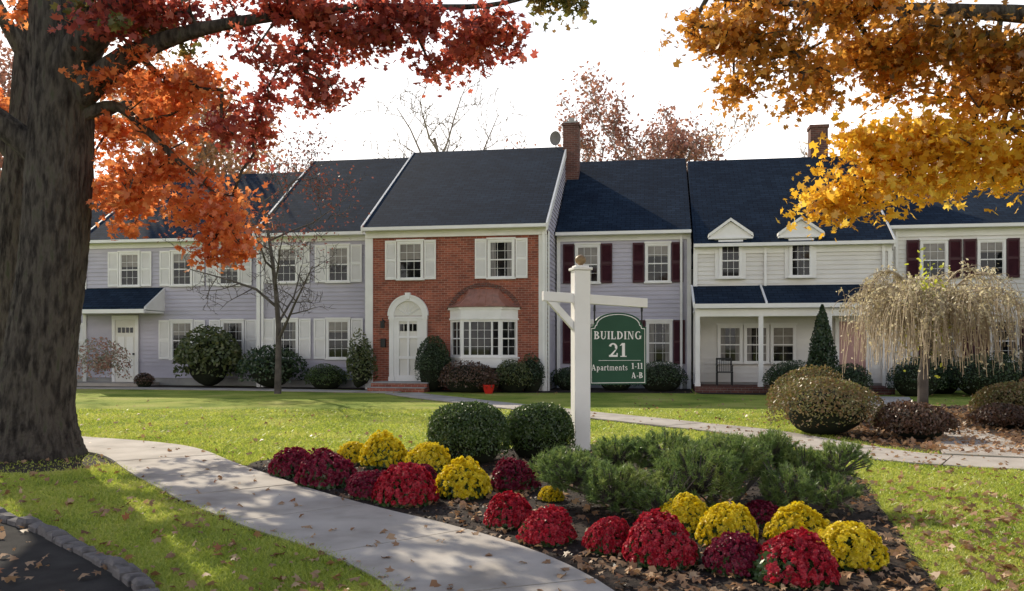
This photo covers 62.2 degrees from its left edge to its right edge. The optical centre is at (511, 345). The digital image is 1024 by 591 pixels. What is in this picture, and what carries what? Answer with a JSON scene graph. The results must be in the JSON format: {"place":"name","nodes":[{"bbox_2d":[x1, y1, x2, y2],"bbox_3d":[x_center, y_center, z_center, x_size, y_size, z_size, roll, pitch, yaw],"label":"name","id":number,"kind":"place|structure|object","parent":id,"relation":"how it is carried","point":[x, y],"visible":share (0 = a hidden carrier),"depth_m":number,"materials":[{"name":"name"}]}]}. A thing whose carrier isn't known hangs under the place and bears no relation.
{"place":"outdoors","nodes":[
{"label":"outdoors","id":0,"kind":"place"},
{"bbox_2d":[0,522,132,590],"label":"asphalt road","id":1,"kind":"structure","parent":0,"point":[58,573],"depth_m":5.68,"materials":[{"name":"grey asphalt"}]},
{"bbox_2d":[77,387,400,392],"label":"concrete path","id":2,"kind":"structure","parent":0,"point":[246,389],"depth_m":28.58,"materials":[{"name":"concrete"}]},
{"bbox_2d":[82,436,614,590],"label":"concrete path","id":3,"kind":"structure","parent":0,"point":[452,556],"depth_m":6.84,"materials":[{"name":"concrete"}]},
{"bbox_2d":[0,372,1023,590],"bbox_3d":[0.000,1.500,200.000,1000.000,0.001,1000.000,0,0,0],"label":"ground","id":4,"kind":"structure","parent":0,"point":[99,399],"depth_m":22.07,"materials":[{"name":"green plant"}]},
{"bbox_2d":[0,8,13,179],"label":"autumn tree","id":5,"kind":"object","parent":4,"relation":"on","point":[4,73],"visible":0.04,"depth_m":42.84,"materials":[{"name":"orange plant"}]},
{"bbox_2d":[0,454,111,472],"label":"mulch bed","id":6,"kind":"object","parent":4,"relation":"on","point":[54,463],"visible":0.15,"depth_m":10.70,"materials":[{"name":"soil"}]},
{"bbox_2d":[0,507,159,590],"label":"cobblestone kerb","id":7,"kind":"structure","parent":4,"relation":"on","point":[131,575],"depth_m":6.03,"materials":[{"name":"stone"}]},
{"bbox_2d":[0,0,188,360],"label":"oak tree","id":8,"kind":"object","parent":4,"relation":"on","point":[13,164],"visible":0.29,"depth_m":15.89,"materials":[{"name":"orange plant"}]},
{"bbox_2d":[77,197,112,381],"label":"siding townhouse","id":9,"kind":"structure","parent":4,"relation":"on","point":[96,215],"depth_m":34.51,"materials":[{"name":"wood"}]},
{"bbox_2d":[78,323,82,358],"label":"windows","id":10,"kind":"structure","parent":9,"relation":"in","point":[81,326],"depth_m":34.40,"materials":[{"name":"white paint"}]},
{"bbox_2d":[77,172,302,386],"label":"siding townhouse","id":11,"kind":"structure","parent":4,"relation":"on","point":[143,305],"depth_m":32.31,"materials":[{"name":"wood"}]},
{"bbox_2d":[112,315,138,381],"bbox_3d":[-14.808,0.110,32.512,1.100,2.540,0.100,0,0,10],"label":"door","id":12,"kind":"structure","parent":11,"relation":"in","point":[125,328],"depth_m":32.51,"materials":[{"name":"white paint"}]},
{"bbox_2d":[108,249,255,359],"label":"windows","id":13,"kind":"structure","parent":11,"relation":"in","point":[133,268],"depth_m":32.20,"materials":[{"name":"white paint"}]},
{"bbox_2d":[100,51,283,176],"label":"autumn tree","id":14,"kind":"object","parent":4,"relation":"on","point":[208,152],"visible":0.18,"depth_m":45.32,"materials":[{"name":"orange plant"}]},
{"bbox_2d":[82,385,366,389],"bbox_3d":[-10.518,1.492,30.693,12.670,0.001,2.241,0,0,16],"label":"mulch bed","id":15,"kind":"object","parent":4,"relation":"on","point":[187,386],"visible":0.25,"depth_m":30.36,"materials":[{"name":"soil"}]},
{"bbox_2d":[77,337,132,379],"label":"privet shrub","id":16,"kind":"object","parent":15,"relation":"on","point":[104,361],"visible":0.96,"depth_m":30.06,"materials":[{"name":"brown plant"}]},
{"bbox_2d":[134,372,155,386],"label":"shrub","id":17,"kind":"object","parent":15,"relation":"on","point":[144,379],"visible":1,"depth_m":30.65,"materials":[{"name":"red plant"}]},
{"bbox_2d":[172,324,242,385],"bbox_3d":[-11.003,0.339,30.988,2.583,2.264,2.552,0,0,0],"label":"rhododendron shrub","id":18,"kind":"object","parent":15,"relation":"on","point":[208,360],"visible":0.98,"depth_m":30.29,"materials":[{"name":"green plant"}]},
{"bbox_2d":[236,344,308,386],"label":"holly shrub","id":19,"kind":"object","parent":15,"relation":"on","point":[261,369],"visible":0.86,"depth_m":29.32,"materials":[{"name":"green plant"}]},
{"bbox_2d":[303,363,347,388],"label":"rounded shrub","id":20,"kind":"object","parent":15,"relation":"on","point":[322,376],"visible":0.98,"depth_m":29.19,"materials":[{"name":"green plant"}]},
{"bbox_2d":[345,328,377,387],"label":"azalea shrub","id":21,"kind":"object","parent":15,"relation":"on","point":[360,360],"visible":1,"depth_m":28.59,"materials":[{"name":"green plant"}]},
{"bbox_2d":[157,112,373,393],"bbox_3d":[-7.518,-2.896,26.621,5.698,8.799,5.563,0,0,41],"label":"dogwood tree","id":22,"kind":"object","parent":4,"relation":"on","point":[278,352],"visible":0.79,"depth_m":26.34,"materials":[{"name":"brown plant"}]},
{"bbox_2d":[229,140,319,173],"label":"autumn tree","id":23,"kind":"object","parent":4,"relation":"on","point":[281,160],"visible":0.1,"depth_m":50.47,"materials":[{"name":"red plant"}]},
{"bbox_2d":[0,0,596,462],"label":"oak tree","id":24,"kind":"object","parent":4,"relation":"on","point":[76,74],"visible":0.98,"depth_m":11.13,"materials":[{"name":"red plant"}]},
{"bbox_2d":[252,158,408,387],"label":"siding townhouse","id":25,"kind":"structure","parent":4,"relation":"on","point":[317,336],"depth_m":30.56,"materials":[{"name":"wood"}]},
{"bbox_2d":[264,243,362,359],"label":"windows","id":26,"kind":"structure","parent":25,"relation":"in","point":[332,335],"depth_m":30.39,"materials":[{"name":"white paint"}]},
{"bbox_2d":[367,381,429,392],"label":"steps","id":27,"kind":"structure","parent":4,"relation":"on","point":[412,386],"depth_m":27.64,"materials":[{"name":"red brick"}]},
{"bbox_2d":[353,60,528,158],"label":"bare tree","id":28,"kind":"object","parent":4,"relation":"on","point":[436,146],"visible":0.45,"depth_m":49.90,"materials":[{"name":"brown plant"}]},
{"bbox_2d":[373,164,565,390],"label":"walls","id":29,"kind":"structure","parent":4,"relation":"on","point":[455,265],"depth_m":28.69,"materials":[{"name":"brick"}]},
{"bbox_2d":[379,318,385,346],"bbox_3d":[-4.399,-0.445,28.914,0.160,0.990,0.240,0,0,9],"label":"wall lantern","id":30,"kind":"object","parent":29,"relation":"attached to","point":[382,340],"depth_m":28.89,"materials":[{"name":"black metal"}]},
{"bbox_2d":[387,293,428,380],"bbox_3d":[-3.527,-0.300,28.794,1.420,3.000,0.190,0,0,10],"label":"door","id":31,"kind":"structure","parent":29,"relation":"attached to","point":[407,314],"depth_m":28.84,"materials":[{"name":"white paint"}]},
{"bbox_2d":[385,237,527,390],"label":"windows","id":32,"kind":"structure","parent":29,"relation":"attached to","point":[485,336],"depth_m":28.26,"materials":[{"name":"white paint"}]},
{"bbox_2d":[447,289,519,307],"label":"copper bay roof","id":33,"kind":"structure","parent":32,"relation":"attached to","point":[482,297],"depth_m":28.13,"materials":[{"name":"brown metal"}]},
{"bbox_2d":[361,149,565,390],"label":"trim","id":34,"kind":"structure","parent":29,"relation":"attached to","point":[539,229],"depth_m":28.38,"materials":[{"name":"white paint"}]},
{"bbox_2d":[364,147,564,226],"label":"roof","id":35,"kind":"structure","parent":29,"relation":"on","point":[493,186],"depth_m":30.94,"materials":[{"name":"black"}]},
{"bbox_2d":[550,131,560,147],"bbox_3d":[1.746,-8.171,33.888,0.450,0.759,0.348,0,0,9],"label":"satellite dish","id":36,"kind":"object","parent":35,"relation":"on","point":[555,138],"visible":0.98,"depth_m":33.80,"materials":[{"name":"grey metal"}]},
{"bbox_2d":[447,283,520,308],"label":"brick arch","id":37,"kind":"structure","parent":29,"relation":"attached to","point":[483,285],"depth_m":28.43,"materials":[{"name":"red brick"}]},
{"bbox_2d":[0,392,1023,590],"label":"fallen leaves","id":38,"kind":"object","parent":4,"relation":"on","point":[693,574],"visible":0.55,"depth_m":6.34,"materials":[{"name":"brown plant"}]},
{"bbox_2d":[428,387,692,392],"bbox_3d":[1.710,1.492,28.561,8.978,0.001,3.652,0,0,0],"label":"mulch bed","id":39,"kind":"object","parent":4,"relation":"on","point":[603,390],"visible":0.67,"depth_m":27.70,"materials":[{"name":"soil"}]},
{"bbox_2d":[414,335,451,390],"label":"yew shrub","id":40,"kind":"object","parent":39,"relation":"on","point":[431,361],"visible":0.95,"depth_m":27.83,"materials":[{"name":"green plant"}]},
{"bbox_2d":[437,359,498,392],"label":"shrub","id":41,"kind":"object","parent":39,"relation":"on","point":[462,378],"visible":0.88,"depth_m":26.96,"materials":[{"name":"red plant"}]},
{"bbox_2d":[476,368,500,393],"bbox_3d":[-0.738,1.091,26.672,0.804,0.818,0.825,0,0,0],"label":"red flower pot","id":42,"kind":"object","parent":39,"relation":"on","point":[488,388],"visible":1,"depth_m":26.54,"materials":[{"name":"ceramic"}]},
{"bbox_2d":[494,359,532,391],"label":"shrub","id":43,"kind":"object","parent":39,"relation":"on","point":[513,377],"visible":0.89,"depth_m":27.12,"materials":[{"name":"green plant"}]},
{"bbox_2d":[521,352,544,391],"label":"shrub","id":44,"kind":"object","parent":39,"relation":"on","point":[537,371],"visible":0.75,"depth_m":27.48,"materials":[{"name":"green plant"}]},
{"bbox_2d":[550,366,570,389],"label":"shrub","id":45,"kind":"object","parent":39,"relation":"on","point":[562,379],"visible":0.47,"depth_m":28.47,"materials":[{"name":"green plant"}]},
{"bbox_2d":[601,384,636,390],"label":"rounded shrub","id":46,"kind":"object","parent":39,"relation":"on","point":[618,387],"visible":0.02,"depth_m":28.10,"materials":[{"name":"green plant"}]},
{"bbox_2d":[636,360,689,390],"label":"rounded shrub","id":47,"kind":"object","parent":39,"relation":"on","point":[666,376],"visible":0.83,"depth_m":27.60,"materials":[{"name":"green plant"}]},
{"bbox_2d":[244,444,942,590],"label":"mulch bed","id":48,"kind":"object","parent":4,"relation":"on","point":[609,580],"visible":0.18,"depth_m":6.86,"materials":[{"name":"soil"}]},
{"bbox_2d":[268,446,309,478],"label":"chrysanthemum plant","id":49,"kind":"object","parent":48,"relation":"on","point":[286,463],"visible":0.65,"depth_m":9.60,"materials":[{"name":"red plant"}]},
{"bbox_2d":[293,447,357,489],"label":"chrysanthemum plant","id":50,"kind":"object","parent":48,"relation":"on","point":[322,468],"visible":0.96,"depth_m":8.90,"materials":[{"name":"red plant"}]},
{"bbox_2d":[337,441,363,464],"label":"chrysanthemum plant","id":51,"kind":"object","parent":48,"relation":"on","point":[350,450],"visible":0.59,"depth_m":10.71,"materials":[{"name":"yellow plant"}]},
{"bbox_2d":[345,471,371,490],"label":"chrysanthemum plant","id":52,"kind":"object","parent":48,"relation":"on","point":[353,477],"visible":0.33,"depth_m":8.67,"materials":[{"name":"red plant"}]},
{"bbox_2d":[347,469,384,499],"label":"chrysanthemum plant","id":53,"kind":"object","parent":48,"relation":"on","point":[362,486],"visible":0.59,"depth_m":8.26,"materials":[{"name":"red plant"}]},
{"bbox_2d":[358,429,407,469],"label":"chrysanthemum plant","id":54,"kind":"object","parent":48,"relation":"on","point":[385,448],"visible":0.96,"depth_m":10.32,"materials":[{"name":"yellow plant"}]},
{"bbox_2d":[371,461,438,507],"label":"chrysanthemum plant","id":55,"kind":"object","parent":48,"relation":"on","point":[404,483],"visible":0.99,"depth_m":7.90,"materials":[{"name":"red plant"}]},
{"bbox_2d":[404,441,451,473],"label":"chrysanthemum plant","id":56,"kind":"object","parent":48,"relation":"on","point":[436,456],"visible":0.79,"depth_m":9.87,"materials":[{"name":"yellow plant"}]},
{"bbox_2d":[417,463,438,479],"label":"chrysanthemum plant","id":57,"kind":"object","parent":48,"relation":"on","point":[428,467],"visible":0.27,"depth_m":9.37,"materials":[{"name":"red plant"}]},
{"bbox_2d":[435,455,492,500],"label":"chrysanthemum plant","id":58,"kind":"object","parent":48,"relation":"on","point":[469,479],"visible":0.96,"depth_m":8.27,"materials":[{"name":"yellow plant"}]},
{"bbox_2d":[426,400,511,463],"bbox_3d":[-0.555,1.099,11.000,1.128,0.802,1.103,0,0,0],"label":"boxwood shrub","id":59,"kind":"object","parent":48,"relation":"on","point":[479,432],"visible":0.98,"depth_m":10.63,"materials":[{"name":"green plant"}]},
{"bbox_2d":[483,490,531,529],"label":"chrysanthemum plant","id":60,"kind":"object","parent":48,"relation":"on","point":[506,511],"visible":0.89,"depth_m":6.93,"materials":[{"name":"red plant"}]},
{"bbox_2d":[490,457,541,492],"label":"chrysanthemum plant","id":61,"kind":"object","parent":48,"relation":"on","point":[510,473],"visible":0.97,"depth_m":8.68,"materials":[{"name":"red plant"}]},
{"bbox_2d":[506,402,575,457],"bbox_3d":[0.357,1.125,11.504,1.014,0.751,1.002,0,0,0],"label":"boxwood shrub","id":62,"kind":"object","parent":48,"relation":"on","point":[535,428],"visible":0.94,"depth_m":11.16,"materials":[{"name":"green plant"}]},
{"bbox_2d":[515,504,577,547],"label":"chrysanthemum plant","id":63,"kind":"object","parent":48,"relation":"on","point":[552,528],"visible":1,"depth_m":6.35,"materials":[{"name":"red plant"}]},
{"bbox_2d":[538,486,564,501],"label":"chrysanthemum plant","id":64,"kind":"object","parent":48,"relation":"on","point":[547,494],"visible":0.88,"depth_m":8.12,"materials":[{"name":"yellow plant"}]},
{"bbox_2d":[542,255,647,450],"bbox_3d":[1.200,0.095,12.246,1.560,2.810,0.280,0,0,-12],"label":"building sign","id":65,"kind":"object","parent":48,"relation":"on","point":[608,349],"visible":0.99,"depth_m":12.21,"materials":[{"name":"white paint"}]},
{"bbox_2d":[581,516,629,555],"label":"chrysanthemum plant","id":66,"kind":"object","parent":48,"relation":"on","point":[602,536],"visible":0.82,"depth_m":6.08,"materials":[{"name":"red plant"}]},
{"bbox_2d":[621,508,700,570],"bbox_3d":[1.032,1.315,5.853,0.552,0.398,0.556,0,0,23],"label":"chrysanthemum plant","id":67,"kind":"object","parent":48,"relation":"on","point":[658,540],"visible":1,"depth_m":5.69,"materials":[{"name":"red plant"}]},
{"bbox_2d":[659,492,708,535],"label":"chrysanthemum plant","id":68,"kind":"object","parent":48,"relation":"on","point":[687,510],"visible":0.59,"depth_m":6.75,"materials":[{"name":"yellow plant"}]},
{"bbox_2d":[527,426,874,516],"bbox_3d":[1.770,1.134,7.849,3.063,0.791,2.025,0,0,-20],"label":"mugo pine shrub","id":69,"kind":"object","parent":48,"relation":"on","point":[715,466],"visible":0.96,"depth_m":7.49,"materials":[{"name":"green plant"}]},
{"bbox_2d":[695,501,758,547],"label":"chrysanthemum plant","id":70,"kind":"object","parent":48,"relation":"on","point":[725,516],"visible":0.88,"depth_m":6.29,"materials":[{"name":"yellow plant"}]},
{"bbox_2d":[702,530,761,577],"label":"chrysanthemum plant","id":71,"kind":"object","parent":48,"relation":"on","point":[731,552],"visible":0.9,"depth_m":5.52,"materials":[{"name":"red plant"}]},
{"bbox_2d":[744,499,778,527],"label":"chrysanthemum plant","id":72,"kind":"object","parent":48,"relation":"on","point":[762,512],"visible":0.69,"depth_m":7.00,"materials":[{"name":"red plant"}]},
{"bbox_2d":[761,501,830,540],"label":"chrysanthemum plant","id":73,"kind":"object","parent":48,"relation":"on","point":[797,516],"visible":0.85,"depth_m":6.37,"materials":[{"name":"yellow plant"}]},
{"bbox_2d":[751,526,841,589],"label":"chrysanthemum plant","id":74,"kind":"object","parent":48,"relation":"on","point":[801,557],"visible":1,"depth_m":5.26,"materials":[{"name":"red plant"}]},
{"bbox_2d":[816,520,889,572],"bbox_3d":[2.292,1.352,5.805,0.536,0.321,0.527,0,0,25],"label":"chrysanthemum plant","id":75,"kind":"object","parent":48,"relation":"on","point":[852,546],"visible":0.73,"depth_m":5.63,"materials":[{"name":"yellow plant"}]},
{"bbox_2d":[505,61,717,161],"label":"autumn tree","id":76,"kind":"object","parent":4,"relation":"on","point":[588,147],"visible":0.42,"depth_m":49.91,"materials":[{"name":"red plant"}]},
{"bbox_2d":[555,158,691,388],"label":"siding townhouse","id":77,"kind":"structure","parent":4,"relation":"on","point":[624,228],"depth_m":29.95,"materials":[{"name":"wood"}]},
{"bbox_2d":[562,118,580,185],"bbox_3d":[2.389,-7.560,34.034,0.700,3.120,0.780,0,0,10],"label":"chimney","id":78,"kind":"object","parent":77,"relation":"on","point":[571,135],"visible":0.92,"depth_m":33.68,"materials":[{"name":"brick"}]},
{"bbox_2d":[563,241,684,364],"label":"windows","id":79,"kind":"structure","parent":77,"relation":"in","point":[657,253],"depth_m":29.66,"materials":[{"name":"white paint"}]},
{"bbox_2d":[581,98,726,164],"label":"autumn tree","id":80,"kind":"object","parent":4,"relation":"on","point":[694,154],"visible":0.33,"depth_m":49.31,"materials":[{"name":"red plant"}]},
{"bbox_2d":[642,100,768,165],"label":"autumn tree","id":81,"kind":"object","parent":4,"relation":"on","point":[748,120],"visible":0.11,"depth_m":53.29,"materials":[{"name":"red plant"}]},
{"bbox_2d":[696,392,769,394],"bbox_3d":[7.857,1.492,26.174,4.200,0.001,1.200,0,0,10],"label":"mulch bed","id":82,"kind":"object","parent":4,"relation":"on","point":[738,393],"visible":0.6,"depth_m":26.54,"materials":[{"name":"soil"}]},
{"bbox_2d":[760,360,820,388],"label":"rounded shrub","id":83,"kind":"object","parent":82,"relation":"on","point":[781,370],"visible":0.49,"depth_m":25.56,"materials":[{"name":"green plant"}]},
{"bbox_2d":[807,304,840,376],"bbox_3d":[9.500,0.108,26.030,1.356,2.784,1.320,0,0,0],"label":"arborvitae tree","id":84,"kind":"object","parent":82,"relation":"on","point":[822,349],"visible":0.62,"depth_m":25.79,"materials":[{"name":"green plant"}]},
{"bbox_2d":[687,124,895,394],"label":"porch townhouse","id":85,"kind":"structure","parent":4,"relation":"on","point":[765,284],"depth_m":28.35,"materials":[{"name":"wood"}]},
{"bbox_2d":[716,358,732,385],"bbox_3d":[6.978,0.850,27.888,0.530,0.900,0.490,0,0,10],"label":"porch chair","id":86,"kind":"object","parent":85,"relation":"on","point":[721,371],"visible":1,"depth_m":28.06,"materials":[{"name":"black wood"}]},
{"bbox_2d":[707,215,824,363],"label":"windows","id":87,"kind":"structure","parent":85,"relation":"in","point":[800,261],"depth_m":28.36,"materials":[{"name":"white paint"}]},
{"bbox_2d":[765,375,886,434],"bbox_3d":[5.332,0.998,14.419,2.054,1.004,1.920,0,0,0],"label":"azalea shrub","id":88,"kind":"object","parent":4,"relation":"on","point":[828,409],"visible":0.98,"depth_m":13.96,"materials":[{"name":"green plant"}]},
{"bbox_2d":[643,0,1023,241],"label":"maple tree","id":89,"kind":"object","parent":4,"relation":"on","point":[908,150],"visible":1,"depth_m":9.81,"materials":[{"name":"yellow plant"}]},
{"bbox_2d":[798,128,896,173],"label":"bare tree","id":90,"kind":"object","parent":4,"relation":"on","point":[805,154],"visible":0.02,"depth_m":53.74,"materials":[{"name":"brown plant"}]},
{"bbox_2d":[829,363,872,394],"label":"rounded shrub","id":91,"kind":"object","parent":4,"relation":"on","point":[856,375],"visible":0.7,"depth_m":24.78,"materials":[{"name":"green plant"}]},
{"bbox_2d":[784,406,1023,452],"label":"mulch bed","id":92,"kind":"object","parent":4,"relation":"on","point":[921,441],"visible":0.21,"depth_m":14.12,"materials":[{"name":"soil"}]},
{"bbox_2d":[765,364,844,414],"bbox_3d":[5.899,0.928,16.969,1.573,1.145,1.520,0,0,0],"label":"azalea shrub","id":93,"kind":"object","parent":92,"relation":"on","point":[811,371],"visible":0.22,"depth_m":16.91,"materials":[{"name":"green plant"}]},
{"bbox_2d":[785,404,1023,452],"bbox_3d":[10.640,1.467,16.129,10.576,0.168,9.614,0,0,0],"label":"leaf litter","id":94,"kind":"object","parent":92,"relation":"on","point":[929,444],"visible":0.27,"depth_m":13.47,"materials":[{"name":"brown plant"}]},
{"bbox_2d":[872,399,960,438],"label":"azalea shrub","id":95,"kind":"object","parent":92,"relation":"on","point":[914,419],"visible":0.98,"depth_m":13.41,"materials":[{"name":"red plant"}]},
{"bbox_2d":[830,247,1023,403],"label":"weeping cherry tree","id":96,"kind":"object","parent":92,"relation":"on","point":[911,306],"visible":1,"depth_m":17.03,"materials":[{"name":"beige plant"}]},
{"bbox_2d":[965,402,1023,428],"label":"azalea shrub","id":97,"kind":"object","parent":92,"relation":"on","point":[1005,415],"visible":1,"depth_m":15.15,"materials":[{"name":"red plant"}]},
{"bbox_2d":[967,380,1023,412],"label":"azalea shrub","id":98,"kind":"object","parent":92,"relation":"on","point":[1006,393],"visible":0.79,"depth_m":16.62,"materials":[{"name":"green plant"}]},
{"bbox_2d":[886,357,947,396],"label":"rounded shrub","id":99,"kind":"object","parent":4,"relation":"on","point":[905,383],"visible":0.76,"depth_m":25.00,"materials":[{"name":"green plant"}]},
{"bbox_2d":[915,352,966,393],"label":"rounded shrub","id":100,"kind":"object","parent":4,"relation":"on","point":[950,390],"visible":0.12,"depth_m":26.33,"materials":[{"name":"green plant"}]},
{"bbox_2d":[873,181,1023,389],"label":"siding townhouse","id":101,"kind":"structure","parent":4,"relation":"on","point":[975,234],"depth_m":28.59,"materials":[{"name":"wood"}]},
{"bbox_2d":[906,237,1023,362],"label":"windows","id":102,"kind":"structure","parent":101,"relation":"in","point":[985,251],"depth_m":28.49,"materials":[{"name":"white paint"}]},
{"bbox_2d":[940,352,1023,395],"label":"rounded shrub","id":103,"kind":"object","parent":4,"relation":"on","point":[970,381],"visible":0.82,"depth_m":24.65,"materials":[{"name":"green plant"}]},
{"bbox_2d":[0,0,1023,181],"label":"sky","id":104,"kind":"structure","parent":0,"point":[623,29],"materials":[{"name":"white"}]},
{"bbox_2d":[385,392,1023,470],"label":"concrete path","id":105,"kind":"structure","parent":0,"point":[953,460],"depth_m":13.91,"materials":[{"name":"concrete"}]},
{"bbox_2d":[867,396,1023,457],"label":"concrete path","id":106,"kind":"structure","parent":0,"point":[984,453],"depth_m":12.53,"materials":[{"name":"concrete"}]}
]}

